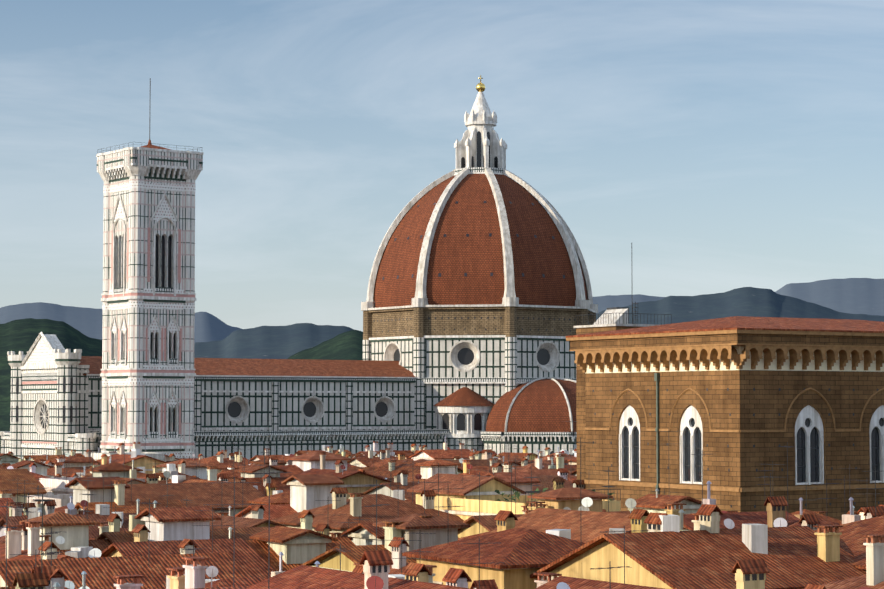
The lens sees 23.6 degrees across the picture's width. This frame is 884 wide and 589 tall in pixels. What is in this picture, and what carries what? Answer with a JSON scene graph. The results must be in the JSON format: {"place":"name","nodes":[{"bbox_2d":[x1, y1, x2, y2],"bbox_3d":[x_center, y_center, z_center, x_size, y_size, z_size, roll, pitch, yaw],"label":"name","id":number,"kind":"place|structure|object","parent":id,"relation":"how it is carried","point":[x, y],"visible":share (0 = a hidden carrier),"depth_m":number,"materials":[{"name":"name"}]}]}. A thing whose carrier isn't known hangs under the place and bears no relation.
{"place":"outdoors","nodes":[
{"label":"outdoors","id":0,"kind":"place"},
{"bbox_2d":[22,227,194,445],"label":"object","id":1,"kind":"object","parent":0,"point":[146,356],"visible":0.42,"depth_m":427.47,"materials":[{"name":"stone"}]},
{"bbox_2d":[27,181,195,456],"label":"inlay","id":2,"kind":"object","parent":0,"point":[45,353],"visible":0.4,"depth_m":428.42,"materials":[{"name":"white stone"}]},
{"bbox_2d":[97,149,202,458],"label":"bell tower","id":3,"kind":"structure","parent":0,"point":[140,205],"depth_m":428.21,"materials":[{"name":"white stone"}]},
{"bbox_2d":[0,318,362,430],"bbox_3d":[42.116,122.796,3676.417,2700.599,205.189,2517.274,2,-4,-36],"label":"hills","id":4,"kind":"structure","parent":0,"point":[17,336],"depth_m":3455.06,"materials":[{"name":"green plant"}]},
{"bbox_2d":[0,337,516,458],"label":"cathedral facade","id":5,"kind":"structure","parent":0,"point":[22,429],"depth_m":457.36,"materials":[{"name":"white stone"}]},
{"bbox_2d":[3,167,576,439],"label":"balustrade","id":6,"kind":"object","parent":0,"point":[40,377],"visible":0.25,"depth_m":472.13,"materials":[{"name":"white stone"}]},
{"bbox_2d":[9,157,576,451],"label":"cornice","id":7,"kind":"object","parent":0,"point":[276,380],"visible":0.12,"depth_m":468.16,"materials":[{"name":"white stone"}]},
{"bbox_2d":[33,168,597,434],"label":"frames","id":8,"kind":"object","parent":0,"point":[420,298],"visible":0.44,"depth_m":498.90,"materials":[{"name":"white stone"}]},
{"bbox_2d":[0,308,767,588],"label":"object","id":9,"kind":"object","parent":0,"point":[302,498],"depth_m":175.67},
{"bbox_2d":[7,449,786,588],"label":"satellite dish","id":10,"kind":"object","parent":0,"point":[587,502],"visible":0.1,"depth_m":117.09,"materials":[{"name":"white metal"}]},
{"bbox_2d":[10,436,854,588],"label":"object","id":11,"kind":"object","parent":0,"point":[565,533],"visible":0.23,"depth_m":130.53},
{"bbox_2d":[0,449,865,588],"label":"tiles","id":12,"kind":"object","parent":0,"point":[697,559],"visible":0.19,"depth_m":97.77,"materials":[{"name":"red tile"}]},
{"bbox_2d":[0,144,883,588],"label":"tiles","id":13,"kind":"object","parent":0,"point":[150,562],"visible":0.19,"depth_m":116.45,"materials":[{"name":"red tile"}]},
{"bbox_2d":[0,78,883,588],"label":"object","id":14,"kind":"object","parent":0,"point":[480,116],"depth_m":427.90,"materials":[{"name":"white stone"}]},
{"bbox_2d":[476,75,484,91],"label":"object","id":15,"kind":"object","parent":14,"relation":"on","point":[480,86],"visible":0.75,"depth_m":521.39,"materials":[{"name":"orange metal"}]},
{"bbox_2d":[0,140,883,588],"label":"tiled roofs","id":16,"kind":"structure","parent":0,"point":[582,526],"depth_m":174.64,"materials":[{"name":"red tile"}]},
{"bbox_2d":[0,278,883,342],"bbox_3d":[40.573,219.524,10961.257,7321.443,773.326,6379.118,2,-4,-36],"label":"hills","id":17,"kind":"structure","parent":0,"point":[857,295],"depth_m":10836.65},
{"bbox_2d":[0,442,883,583],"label":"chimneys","id":18,"kind":"object","parent":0,"point":[180,573],"visible":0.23,"depth_m":122.24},
{"bbox_2d":[0,0,883,331],"label":"sky","id":19,"kind":"structure","parent":0,"point":[734,144],"materials":[{"name":"blue"}]},
{"bbox_2d":[80,447,870,588],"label":"dish","id":20,"kind":"object","parent":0,"point":[370,582],"visible":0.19,"depth_m":72.73,"materials":[{"name":"grey metal"}]},
{"bbox_2d":[363,306,595,339],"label":"band","id":21,"kind":"object","parent":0,"point":[421,324],"visible":0.77,"depth_m":494.88,"materials":[{"name":"brown stone"}]},
{"bbox_2d":[373,174,587,431],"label":"dome","id":22,"kind":"structure","parent":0,"point":[456,254],"depth_m":499.08,"materials":[{"name":"red tile"}]},
{"bbox_2d":[194,287,883,358],"bbox_3d":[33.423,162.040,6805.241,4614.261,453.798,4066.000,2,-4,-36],"label":"hills","id":23,"kind":"structure","parent":0,"point":[274,342],"depth_m":6678.83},
{"bbox_2d":[570,326,883,520],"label":"building wall","id":24,"kind":"structure","parent":0,"point":[741,457],"depth_m":180.01,"materials":[{"name":"brown brick"}]},
{"bbox_2d":[654,373,659,494],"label":"drainpipe","id":25,"kind":"object","parent":24,"relation":"on","point":[657,380],"visible":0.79,"depth_m":183.83,"materials":[{"name":"brown metal"}]},
{"bbox_2d":[566,330,883,491],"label":"stone trim","id":26,"kind":"structure","parent":24,"relation":"attached to","point":[704,354],"depth_m":179.86,"materials":[{"name":"beige stone"}]},
{"bbox_2d":[585,345,883,372],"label":"corbels","id":27,"kind":"object","parent":24,"relation":"on","point":[798,366],"visible":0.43,"depth_m":179.69,"materials":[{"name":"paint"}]},
{"label":"ground","id":28,"kind":"structure","parent":0,"visible":0},
{"bbox_2d":[88,340,576,459],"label":"cathedral wall","id":29,"kind":"structure","parent":28,"relation":"on","point":[491,364],"depth_m":481.83,"materials":[{"name":"white stone"}]},
{"bbox_2d":[0,444,877,588],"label":"house walls","id":30,"kind":"structure","parent":28,"relation":"on","point":[603,554],"depth_m":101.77,"materials":[{"name":"paint"}]},
{"bbox_2d":[4,443,883,588],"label":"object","id":31,"kind":"object","parent":28,"relation":"on","point":[874,563],"visible":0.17,"depth_m":127.69,"materials":[{"name":"paint"}]},
{"bbox_2d":[76,475,566,503],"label":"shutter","id":32,"kind":"object","parent":31,"relation":"on","point":[538,478],"depth_m":172.63,"materials":[{"name":"brown wood"}]}
]}

